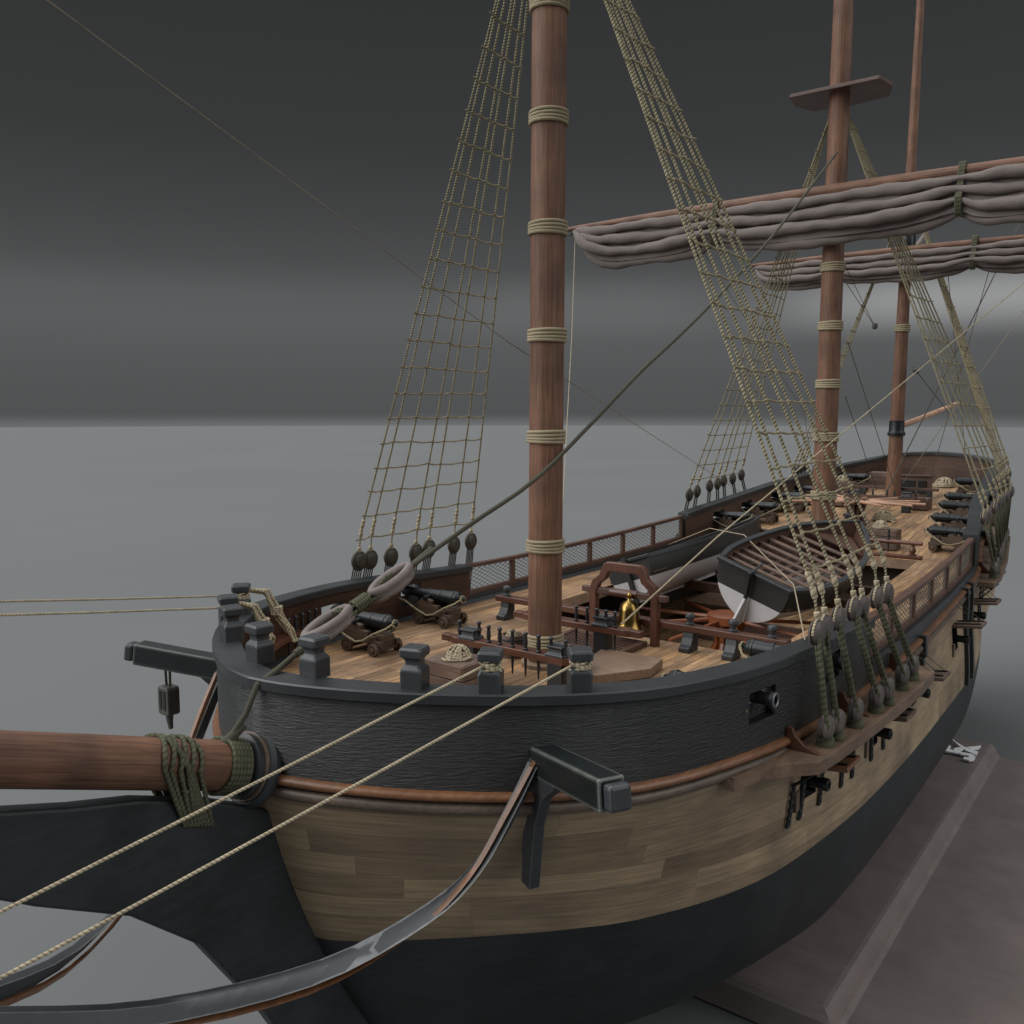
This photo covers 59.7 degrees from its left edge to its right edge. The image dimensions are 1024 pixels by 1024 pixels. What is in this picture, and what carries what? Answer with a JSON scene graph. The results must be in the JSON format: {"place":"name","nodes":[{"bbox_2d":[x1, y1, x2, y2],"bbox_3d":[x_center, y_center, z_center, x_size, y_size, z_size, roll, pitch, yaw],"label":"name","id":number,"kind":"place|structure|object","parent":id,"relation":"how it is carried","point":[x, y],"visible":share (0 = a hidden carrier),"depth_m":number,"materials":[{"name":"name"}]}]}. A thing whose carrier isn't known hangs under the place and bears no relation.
{"place":"outdoors","nodes":[
{"label":"outdoors","id":0,"kind":"place"},
{"bbox_2d":[0,425,1023,1023],"bbox_3d":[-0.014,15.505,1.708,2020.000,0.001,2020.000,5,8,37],"label":"studio floor","id":1,"kind":"structure","parent":0,"point":[136,511],"depth_m":113.91,"materials":[{"name":"grey"}]},
{"bbox_2d":[695,737,1023,1023],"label":"display stand","id":2,"kind":"object","parent":1,"relation":"on","point":[920,920],"visible":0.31,"depth_m":25.78,"materials":[{"name":"brown wood"}]},
{"bbox_2d":[0,451,1010,1023],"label":"ship hull","id":3,"kind":"object","parent":2,"relation":"on","point":[580,847],"visible":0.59,"depth_m":15.44,"materials":[{"name":"black paint"}]},
{"bbox_2d":[0,601,275,642],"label":"bow rope","id":4,"kind":"object","parent":3,"relation":"attached to","point":[259,615],"visible":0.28,"depth_m":17.16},
{"bbox_2d":[0,730,281,827],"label":"bowsprit","id":5,"kind":"object","parent":3,"relation":"attached to","point":[176,767],"visible":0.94,"depth_m":12.93,"materials":[{"name":"brown wood"}]},
{"bbox_2d":[220,151,837,743],"bbox_3d":[4.122,-5.021,24.125,0.835,15.301,27.970,5,8,38],"label":"stay","id":6,"kind":"object","parent":5,"relation":"attached to","point":[386,585],"visible":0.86,"depth_m":16.64,"materials":[{"name":"grey fabric"}]},
{"bbox_2d":[0,588,297,642],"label":"bow rope","id":7,"kind":"object","parent":3,"relation":"attached to","point":[276,609],"visible":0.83,"depth_m":19.61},
{"bbox_2d":[158,671,179,728],"bbox_3d":[-7.538,4.048,19.595,0.400,1.476,0.315,5,8,37],"label":"cat block","id":8,"kind":"object","parent":3,"relation":"hanging from","point":[168,701],"depth_m":19.50,"materials":[{"name":"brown wood"}]},
{"bbox_2d":[0,661,502,913],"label":"bow rope","id":9,"kind":"object","parent":3,"relation":"attached to","point":[486,666],"visible":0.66,"depth_m":10.99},
{"bbox_2d":[286,618,290,655],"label":"belaying pin","id":10,"kind":"object","parent":3,"relation":"in","point":[289,643],"visible":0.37,"depth_m":21.41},
{"bbox_2d":[0,660,591,979],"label":"bow rope","id":11,"kind":"object","parent":3,"relation":"attached to","point":[582,666],"visible":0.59,"depth_m":10.77,"materials":[{"name":"fabric"}]},
{"bbox_2d":[293,615,298,648],"bbox_3d":[-5.245,3.000,21.699,0.120,1.000,0.120,5,8,37],"label":"belaying pin","id":12,"kind":"object","parent":3,"relation":"in","point":[295,617],"visible":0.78,"depth_m":21.63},
{"bbox_2d":[300,612,304,628],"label":"belaying pin","id":13,"kind":"object","parent":3,"relation":"in","point":[302,614],"visible":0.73,"depth_m":21.90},
{"bbox_2d":[307,610,311,623],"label":"belaying pin","id":14,"kind":"object","parent":3,"relation":"in","point":[309,620],"visible":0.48,"depth_m":22.16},
{"bbox_2d":[330,606,402,656],"bbox_3d":[-3.740,2.968,22.628,2.344,1.010,1.152,5,8,37],"label":"cannon","id":15,"kind":"object","parent":3,"relation":"on","point":[371,629],"visible":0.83,"depth_m":22.21,"materials":[{"name":"black metal"}]},
{"bbox_2d":[46,0,742,493],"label":"rigging line","id":16,"kind":"object","parent":3,"relation":"attached to","point":[314,198],"visible":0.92,"depth_m":14.03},
{"bbox_2d":[398,585,467,628],"bbox_3d":[-2.243,2.653,25.558,2.344,1.010,1.152,5,8,37],"label":"cannon","id":17,"kind":"object","parent":3,"relation":"on","point":[436,603],"visible":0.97,"depth_m":25.21,"materials":[{"name":"black metal"}]},
{"bbox_2d":[351,0,528,586],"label":"shroud rigging","id":18,"kind":"object","parent":3,"relation":"on","point":[362,560],"visible":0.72,"depth_m":23.94,"materials":[{"name":"fabric"}]},
{"bbox_2d":[424,652,480,684],"bbox_3d":[-1.174,3.498,19.462,1.150,0.650,1.000,5,8,37],"label":"crate","id":19,"kind":"object","parent":3,"relation":"on","point":[442,672],"visible":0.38,"depth_m":19.03,"materials":[{"name":"brown wood"}]},
{"bbox_2d":[441,644,471,661],"bbox_3d":[-1.191,3.026,19.365,0.666,0.326,0.633,0,6,4],"label":"rope coil","id":20,"kind":"object","parent":19,"relation":"on","point":[458,653],"visible":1,"depth_m":19.20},
{"bbox_2d":[442,626,570,684],"bbox_3d":[-0.057,3.269,19.995,3.900,1.026,0.400,5,8,37],"label":"fife rail","id":21,"kind":"object","parent":3,"relation":"on","point":[474,642],"visible":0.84,"depth_m":19.58,"materials":[{"name":"red wood"}]},
{"bbox_2d":[457,619,461,636],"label":"belaying pin","id":22,"kind":"object","parent":21,"relation":"in","point":[459,621],"visible":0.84,"depth_m":20.69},
{"bbox_2d":[477,621,480,635],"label":"belaying pin","id":23,"kind":"object","parent":21,"relation":"in","point":[479,626],"visible":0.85,"depth_m":20.56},
{"bbox_2d":[486,625,490,642],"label":"belaying pin","id":24,"kind":"object","parent":21,"relation":"in","point":[488,634],"visible":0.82,"depth_m":20.17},
{"bbox_2d":[497,627,502,644],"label":"belaying pin","id":25,"kind":"object","parent":21,"relation":"in","point":[499,629],"visible":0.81,"depth_m":19.98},
{"bbox_2d":[510,629,514,673],"bbox_3d":[0.012,3.099,19.834,0.120,1.000,0.120,5,8,37],"label":"belaying pin","id":26,"kind":"object","parent":21,"relation":"in","point":[512,638],"visible":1,"depth_m":19.78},
{"bbox_2d":[523,632,527,676],"bbox_3d":[0.298,3.123,19.617,0.120,1.000,0.120,5,8,37],"label":"belaying pin","id":27,"kind":"object","parent":21,"relation":"in","point":[525,640],"visible":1,"depth_m":19.57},
{"bbox_2d":[536,634,540,678],"bbox_3d":[0.576,3.147,19.406,0.120,1.000,0.120,5,8,37],"label":"belaying pin","id":28,"kind":"object","parent":21,"relation":"in","point":[538,643],"visible":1,"depth_m":19.35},
{"bbox_2d":[549,636,553,645],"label":"belaying pin","id":29,"kind":"object","parent":21,"relation":"in","point":[551,638],"visible":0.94,"depth_m":19.13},
{"bbox_2d":[563,639,567,684],"bbox_3d":[1.140,3.195,18.978,0.120,1.000,0.120,5,8,37],"label":"belaying pin","id":30,"kind":"object","parent":21,"relation":"in","point":[565,641],"visible":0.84,"depth_m":18.92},
{"bbox_2d":[502,632,523,658],"bbox_3d":[0.013,3.278,21.994,0.618,0.560,0.618,5,8,37],"label":"tub","id":31,"kind":"object","parent":3,"relation":"on","point":[518,639],"visible":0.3,"depth_m":21.76,"materials":[{"name":"brown wood"}]},
{"bbox_2d":[506,629,518,635],"bbox_3d":[0.017,3.007,21.957,0.374,0.248,0.387,5,8,37],"label":"rope coil","id":32,"kind":"object","parent":31,"relation":"in","point":[508,633],"visible":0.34,"depth_m":21.89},
{"bbox_2d":[521,0,569,670],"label":"foremast","id":33,"kind":"object","parent":3,"relation":"on","point":[548,117],"visible":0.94,"depth_m":20.11,"materials":[{"name":"brown wood"}]},
{"bbox_2d":[466,515,682,594],"bbox_3d":[2.969,1.389,33.833,0.264,1.269,14.328,5,8,39],"label":"netting rail","id":34,"kind":"object","parent":3,"relation":"on","point":[512,578],"visible":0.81,"depth_m":33.80,"materials":[{"name":"fabric"}]},
{"bbox_2d":[513,610,644,653],"bbox_3d":[1.597,2.999,22.391,3.800,1.026,0.400,5,8,37],"label":"fife rail","id":35,"kind":"object","parent":3,"relation":"on","point":[602,629],"visible":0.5,"depth_m":21.79,"materials":[{"name":"red wood"}]},
{"bbox_2d":[574,605,578,643],"bbox_3d":[1.608,2.817,22.336,0.120,1.000,0.120,5,8,37],"label":"belaying pin","id":36,"kind":"object","parent":35,"relation":"in","point":[576,615],"visible":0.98,"depth_m":22.28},
{"bbox_2d":[585,606,589,645],"bbox_3d":[1.863,2.839,22.143,0.120,1.000,0.120,5,8,37],"label":"belaying pin","id":37,"kind":"object","parent":35,"relation":"in","point":[587,614],"visible":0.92,"depth_m":22.09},
{"bbox_2d":[613,611,617,649],"bbox_3d":[2.498,2.893,21.660,0.120,1.000,0.120,5,8,37],"label":"belaying pin","id":38,"kind":"object","parent":35,"relation":"in","point":[615,620],"visible":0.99,"depth_m":21.60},
{"bbox_2d":[564,629,646,652],"bbox_3d":[2.125,3.369,23.046,2.300,0.120,1.450,5,8,37],"label":"grating","id":39,"kind":"object","parent":3,"relation":"on","point":[628,645],"visible":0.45,"depth_m":22.93,"materials":[{"name":"brown wood"}]},
{"bbox_2d":[582,561,668,646],"bbox_3d":[2.941,2.362,23.426,2.540,2.060,0.220,5,8,37],"label":"belfry","id":40,"kind":"object","parent":3,"relation":"on","point":[594,588],"visible":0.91,"depth_m":23.10,"materials":[{"name":"red wood"}]},
{"bbox_2d":[617,592,644,630],"bbox_3d":[3.040,2.576,23.134,0.805,1.020,0.805,5,8,37],"label":"ship bell","id":41,"kind":"object","parent":40,"relation":"hanging from","point":[628,606],"visible":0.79,"depth_m":22.94,"materials":[{"name":"gold metal"}]},
{"bbox_2d":[591,649,662,682],"bbox_3d":[2.465,3.595,20.611,1.604,0.220,2.213,3,7,26],"label":"hatch board","id":42,"kind":"object","parent":3,"relation":"on","point":[609,665],"visible":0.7,"depth_m":20.41,"materials":[{"name":"brown wood"}]},
{"bbox_2d":[495,585,790,660],"bbox_3d":[3.011,2.897,23.546,8.700,0.970,0.520,5,8,37],"label":"beam rail","id":43,"kind":"object","parent":3,"relation":"on","point":[732,635],"visible":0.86,"depth_m":22.37,"materials":[{"name":"red wood"}]},
{"bbox_2d":[609,515,761,602],"bbox_3d":[7.520,1.643,34.686,2.554,1.766,11.840,-20,-6,38],"label":"rowboat","id":44,"kind":"object","parent":3,"relation":"on","point":[663,566],"visible":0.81,"depth_m":31.31,"materials":[{"name":"white paint"}]},
{"bbox_2d":[684,592,730,624],"bbox_3d":[8.400,3.789,35.334,2.000,0.840,3.000,5,8,37],"label":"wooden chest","id":45,"kind":"object","parent":3,"relation":"on","point":[712,601],"visible":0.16,"depth_m":34.51,"materials":[{"name":"brown wood"}]},
{"bbox_2d":[660,669,778,712],"bbox_3d":[3.846,3.617,16.868,2.344,1.010,1.152,5,8,37],"label":"cannon","id":46,"kind":"object","parent":3,"relation":"on","point":[769,699],"visible":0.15,"depth_m":16.20,"materials":[{"name":"black metal"}]},
{"bbox_2d":[640,599,811,654],"bbox_3d":[7.165,4.088,29.825,6.382,1.479,6.706,5,8,37],"label":"capstan","id":47,"kind":"object","parent":3,"relation":"on","point":[721,618],"visible":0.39,"depth_m":29.49,"materials":[{"name":"orange wood"}]},
{"bbox_2d":[713,511,753,529],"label":"cannon","id":48,"kind":"object","parent":3,"relation":"on","point":[728,518],"visible":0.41,"depth_m":40.60,"materials":[{"name":"black metal"}]},
{"bbox_2d":[676,121,827,535],"bbox_3d":[12.006,-7.692,40.385,6.381,18.502,7.096,5,8,37],"label":"shroud rigging","id":49,"kind":"object","parent":3,"relation":"attached to","point":[718,482],"visible":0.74,"depth_m":39.98,"materials":[{"name":"fabric"}]},
{"bbox_2d":[704,253,812,469],"bbox_3d":[10.503,-6.130,37.880,4.856,9.709,0.318,1,7,13],"label":"rigging line","id":50,"kind":"object","parent":49,"relation":"attached to","point":[774,364],"visible":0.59,"depth_m":37.73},
{"bbox_2d":[698,622,806,640],"bbox_3d":[9.074,4.472,32.486,3.600,0.120,3.200,5,8,37],"label":"grating","id":51,"kind":"object","parent":3,"relation":"on","point":[750,629],"visible":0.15,"depth_m":32.87,"materials":[{"name":"brown wood"}]},
{"bbox_2d":[741,502,781,523],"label":"cannon","id":52,"kind":"object","parent":3,"relation":"on","point":[761,509],"visible":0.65,"depth_m":42.00,"materials":[{"name":"black metal"}]},
{"bbox_2d":[604,0,919,748],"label":"shroud rigging","id":53,"kind":"object","parent":3,"relation":"attached to","point":[831,724],"visible":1,"depth_m":18.82,"materials":[{"name":"fabric"}]},
{"bbox_2d":[770,492,805,512],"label":"cannon","id":54,"kind":"object","parent":3,"relation":"on","point":[799,506],"visible":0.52,"depth_m":44.03,"materials":[{"name":"black metal"}]},
{"bbox_2d":[738,638,843,669],"bbox_3d":[5.994,3.357,19.303,2.344,1.010,1.152,5,8,37],"label":"cannon","id":55,"kind":"object","parent":3,"relation":"on","point":[752,647],"visible":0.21,"depth_m":19.53,"materials":[{"name":"black metal"}]},
{"bbox_2d":[717,520,870,624],"bbox_3d":[9.585,1.965,29.794,7.098,2.227,3.643,-14,30,-40],"label":"rowboat","id":56,"kind":"object","parent":3,"relation":"on","point":[755,584],"visible":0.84,"depth_m":28.97,"materials":[{"name":"white paint"}]},
{"bbox_2d":[668,528,805,640],"bbox_3d":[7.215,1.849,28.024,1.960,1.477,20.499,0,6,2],"label":"boat lashing","id":57,"kind":"object","parent":56,"relation":"attached to","point":[772,563],"visible":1,"depth_m":27.07,"materials":[{"name":"fabric"}]},
{"bbox_2d":[794,485,811,493],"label":"cannon","id":58,"kind":"object","parent":3,"relation":"on","point":[806,489],"visible":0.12,"depth_m":45.91,"materials":[{"name":"black metal"}]},
{"bbox_2d":[800,776,830,791],"bbox_3d":[5.588,5.444,18.622,2.040,0.267,0.267,5,8,37],"label":"gun muzzle","id":59,"kind":"object","parent":3,"relation":"attached to","point":[822,783],"visible":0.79,"depth_m":18.05},
{"bbox_2d":[790,0,892,520],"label":"mainmast","id":60,"kind":"object","parent":3,"relation":"on","point":[840,95],"visible":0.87,"depth_m":35.32,"materials":[{"name":"brown wood"}]},
{"bbox_2d":[567,156,1023,235],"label":"yard","id":61,"kind":"structure","parent":60,"relation":"attached to","point":[903,177],"depth_m":34.56,"materials":[{"name":"brown wood"}]},
{"bbox_2d":[563,246,574,497],"bbox_3d":[2.280,-6.405,34.976,0.056,11.721,15.608,1,6,5],"label":"rigging line","id":62,"kind":"object","parent":61,"relation":"hanging from","point":[569,376],"visible":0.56,"depth_m":34.13,"materials":[{"name":"fabric"}]},
{"bbox_2d":[573,160,1023,269],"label":"furled sail","id":63,"kind":"object","parent":61,"relation":"hanging from","point":[991,196],"visible":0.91,"depth_m":34.49,"materials":[{"name":"fabric"}]},
{"bbox_2d":[843,266,877,328],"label":"rigging line","id":64,"kind":"object","parent":60,"relation":"attached to","point":[874,325],"visible":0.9,"depth_m":41.21,"materials":[{"name":"beige fabric"}]},
{"bbox_2d":[845,396,876,489],"bbox_3d":[15.638,-2.878,39.846,0.032,4.424,7.949,4,8,32],"label":"rigging line","id":65,"kind":"object","parent":60,"relation":"attached to","point":[861,443],"visible":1,"depth_m":39.56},
{"bbox_2d":[847,341,893,484],"bbox_3d":[16.170,-4.102,39.995,0.032,6.423,9.020,5,8,36],"label":"rigging line","id":66,"kind":"object","parent":60,"relation":"attached to","point":[870,411],"visible":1,"depth_m":39.43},
{"bbox_2d":[791,237,891,490],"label":"shroud rigging","id":67,"kind":"object","parent":3,"relation":"on","point":[853,331],"visible":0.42,"depth_m":46.24,"materials":[{"name":"fabric"}]},
{"bbox_2d":[761,529,922,559],"bbox_3d":[12.687,1.225,36.713,7.800,0.680,0.308,5,8,37],"label":"balustrade","id":68,"kind":"object","parent":3,"relation":"on","point":[912,554],"visible":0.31,"depth_m":34.73,"materials":[{"name":"red wood"}]},
{"bbox_2d":[887,528,890,551],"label":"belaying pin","id":69,"kind":"object","parent":68,"relation":"in","point":[888,535],"visible":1,"depth_m":35.03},
{"bbox_2d":[835,482,856,492],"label":"crate","id":70,"kind":"object","parent":3,"relation":"on","point":[844,484],"visible":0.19,"depth_m":47.62,"materials":[{"name":"brown wood"}]},
{"bbox_2d":[838,475,846,481],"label":"rope coil","id":71,"kind":"object","parent":70,"relation":"on","point":[841,478],"visible":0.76,"depth_m":47.78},
{"bbox_2d":[838,473,871,490],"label":"cannon","id":72,"kind":"object","parent":3,"relation":"on","point":[858,477],"visible":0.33,"depth_m":49.37,"materials":[{"name":"black metal"}]},
{"bbox_2d":[792,494,925,524],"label":"capstan","id":73,"kind":"object","parent":3,"relation":"on","point":[878,502],"visible":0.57,"depth_m":40.36,"materials":[{"name":"brown wood"}]},
{"bbox_2d":[868,471,886,485],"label":"crate","id":74,"kind":"object","parent":3,"relation":"on","point":[879,477],"visible":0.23,"depth_m":50.22,"materials":[{"name":"brown wood"}]},
{"bbox_2d":[874,728,892,739],"bbox_3d":[8.147,5.184,21.691,2.040,0.267,0.267,5,8,37],"label":"gun muzzle","id":75,"kind":"object","parent":3,"relation":"attached to","point":[886,733],"visible":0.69,"depth_m":21.07},
{"bbox_2d":[866,527,901,549],"bbox_3d":[15.100,1.066,36.524,1.350,0.790,0.800,5,8,37],"label":"crate","id":76,"kind":"object","parent":3,"relation":"on","point":[895,534],"visible":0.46,"depth_m":36.10,"materials":[{"name":"brown wood"}]},
{"bbox_2d":[872,520,889,528],"bbox_3d":[15.049,0.498,36.429,0.678,0.353,0.679,5,8,37],"label":"rope coil","id":77,"kind":"object","parent":76,"relation":"on","point":[880,524],"visible":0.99,"depth_m":36.25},
{"bbox_2d":[871,510,896,522],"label":"rope coil","id":78,"kind":"object","parent":3,"relation":"on","point":[884,515],"visible":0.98,"depth_m":40.87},
{"bbox_2d":[838,485,938,512],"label":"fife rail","id":79,"kind":"object","parent":3,"relation":"on","point":[909,496],"visible":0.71,"depth_m":43.87,"materials":[{"name":"brown wood"}]},
{"bbox_2d":[885,0,924,495],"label":"mizzenmast","id":80,"kind":"object","parent":3,"relation":"on","point":[896,433],"visible":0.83,"depth_m":44.16,"materials":[{"name":"brown wood"}]},
{"bbox_2d":[746,235,1023,271],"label":"mizzen yard","id":81,"kind":"structure","parent":80,"relation":"attached to","point":[925,246],"depth_m":43.09,"materials":[{"name":"brown wood"}]},
{"bbox_2d":[621,283,1023,624],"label":"rigging line","id":82,"kind":"object","parent":81,"relation":"attached to","point":[658,590],"visible":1,"depth_m":28.57,"materials":[{"name":"fabric"}]},
{"bbox_2d":[754,234,1023,290],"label":"furled sail","id":83,"kind":"object","parent":81,"relation":"hanging from","point":[1005,256],"visible":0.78,"depth_m":42.75,"materials":[{"name":"fabric"}]},
{"bbox_2d":[948,276,967,472],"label":"rigging line","id":84,"kind":"object","parent":83,"relation":"attached to","point":[956,362],"visible":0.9,"depth_m":42.86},
{"bbox_2d":[930,272,988,479],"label":"rigging line","id":85,"kind":"object","parent":83,"relation":"attached to","point":[960,373],"visible":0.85,"depth_m":42.66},
{"bbox_2d":[916,230,930,244],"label":"gaff spar","id":86,"kind":"object","parent":80,"relation":"attached to","point":[920,240],"visible":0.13,"depth_m":45.87,"materials":[{"name":"wood"}]},
{"bbox_2d":[904,402,958,427],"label":"spanker boom","id":87,"kind":"object","parent":80,"relation":"attached to","point":[919,418],"visible":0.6,"depth_m":49.18,"materials":[{"name":"brown wood"}]},
{"bbox_2d":[913,367,953,418],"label":"rigging line","id":88,"kind":"object","parent":80,"relation":"attached to","point":[915,370],"visible":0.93,"depth_m":44.40,"materials":[{"name":"beige fabric"}]},
{"bbox_2d":[887,224,1019,489],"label":"rigging line","id":89,"kind":"object","parent":80,"relation":"attached to","point":[941,380],"visible":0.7,"depth_m":44.33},
{"bbox_2d":[902,311,1023,483],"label":"rigging line","id":90,"kind":"object","parent":80,"relation":"attached to","point":[962,398],"visible":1,"depth_m":46.62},
{"bbox_2d":[901,474,934,496],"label":"binnacle","id":91,"kind":"object","parent":3,"relation":"on","point":[917,481],"visible":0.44,"depth_m":46.70,"materials":[{"name":"brown wood"}]},
{"bbox_2d":[901,480,926,493],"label":"window","id":92,"kind":"structure","parent":91,"relation":"in","point":[907,483],"depth_m":46.81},
{"bbox_2d":[868,537,973,657],"bbox_3d":[12.460,2.200,26.625,0.264,1.269,14.328,5,8,36],"label":"netting rail","id":93,"kind":"object","parent":3,"relation":"on","point":[932,597],"visible":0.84,"depth_m":26.17,"materials":[{"name":"brown wood"}]},
{"bbox_2d":[921,689,930,697],"bbox_3d":[10.430,4.820,24.643,2.040,0.267,0.267,5,8,37],"label":"gun muzzle","id":94,"kind":"object","parent":3,"relation":"attached to","point":[927,693],"visible":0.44,"depth_m":23.98},
{"bbox_2d":[849,114,1014,578],"bbox_3d":[17.351,-6.986,36.356,6.380,18.000,7.073,5,8,37],"label":"shroud rigging","id":95,"kind":"object","parent":3,"relation":"attached to","point":[1000,506],"visible":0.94,"depth_m":34.96,"materials":[{"name":"fabric"}]},
{"bbox_2d":[933,477,954,487],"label":"rope coil","id":96,"kind":"object","parent":3,"relation":"on","point":[946,482],"visible":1,"depth_m":49.87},
{"bbox_2d":[924,525,989,551],"bbox_3d":[17.465,1.070,35.149,2.344,1.010,1.152,5,8,37],"label":"cannon","id":97,"kind":"object","parent":3,"relation":"on","point":[954,538],"visible":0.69,"depth_m":35.16,"materials":[{"name":"black metal"}]},
{"bbox_2d":[928,512,987,536],"bbox_3d":[18.562,0.563,37.161,2.344,1.010,1.152,5,8,37],"label":"cannon","id":98,"kind":"object","parent":3,"relation":"on","point":[956,521],"visible":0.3,"depth_m":37.18,"materials":[{"name":"black metal"}]},
{"bbox_2d":[952,634,970,643],"bbox_3d":[13.965,4.068,29.439,2.040,0.267,0.267,5,8,37],"label":"gun muzzle","id":99,"kind":"object","parent":3,"relation":"attached to","point":[961,639],"visible":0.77,"depth_m":28.89},
{"bbox_2d":[936,500,990,522],"bbox_3d":[20.015,0.014,39.529,2.344,1.010,1.152,5,8,37],"label":"cannon","id":100,"kind":"object","parent":3,"relation":"on","point":[962,508],"visible":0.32,"depth_m":39.55,"materials":[{"name":"black metal"}]},
{"bbox_2d":[923,231,1011,521],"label":"shroud rigging","id":101,"kind":"object","parent":3,"relation":"attached to","point":[958,331],"visible":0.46,"depth_m":42.92,"materials":[{"name":"beige fabric"}]},
{"bbox_2d":[942,492,996,510],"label":"cannon","id":102,"kind":"object","parent":3,"relation":"on","point":[960,496],"visible":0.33,"depth_m":41.65,"materials":[{"name":"black metal"}]},
{"bbox_2d":[953,477,996,492],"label":"cannon","id":103,"kind":"object","parent":3,"relation":"on","point":[970,488],"visible":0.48,"depth_m":46.08,"materials":[{"name":"black metal"}]},
{"bbox_2d":[973,611,985,619],"bbox_3d":[15.985,3.619,32.268,2.040,0.267,0.267,5,8,37],"label":"gun muzzle","id":104,"kind":"object","parent":3,"relation":"attached to","point":[981,615],"visible":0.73,"depth_m":31.67},
{"bbox_2d":[945,739,980,761],"bbox_3d":[19.336,10.245,38.454,1.370,0.150,2.460,5,8,37],"label":"emblem","id":105,"kind":"object","parent":2,"relation":"on","point":[970,754],"visible":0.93,"depth_m":38.10,"materials":[{"name":"white metal"}]},
{"bbox_2d":[0,0,1023,426],"label":"sky","id":106,"kind":"structure","parent":0,"point":[155,270],"materials":[{"name":"grey"}]},
{"bbox_2d":[843,513,854,519],"bbox_3d":[14.656,0.522,38.895,0.400,0.950,0.400,5,8,37],"label":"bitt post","id":107,"kind":"object","parent":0,"point":[846,515],"visible":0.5,"depth_m":38.73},
{"bbox_2d":[911,497,931,509],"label":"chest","id":108,"kind":"object","parent":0,"point":[928,502],"visible":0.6,"depth_m":42.92,"materials":[{"name":"brown wood"}]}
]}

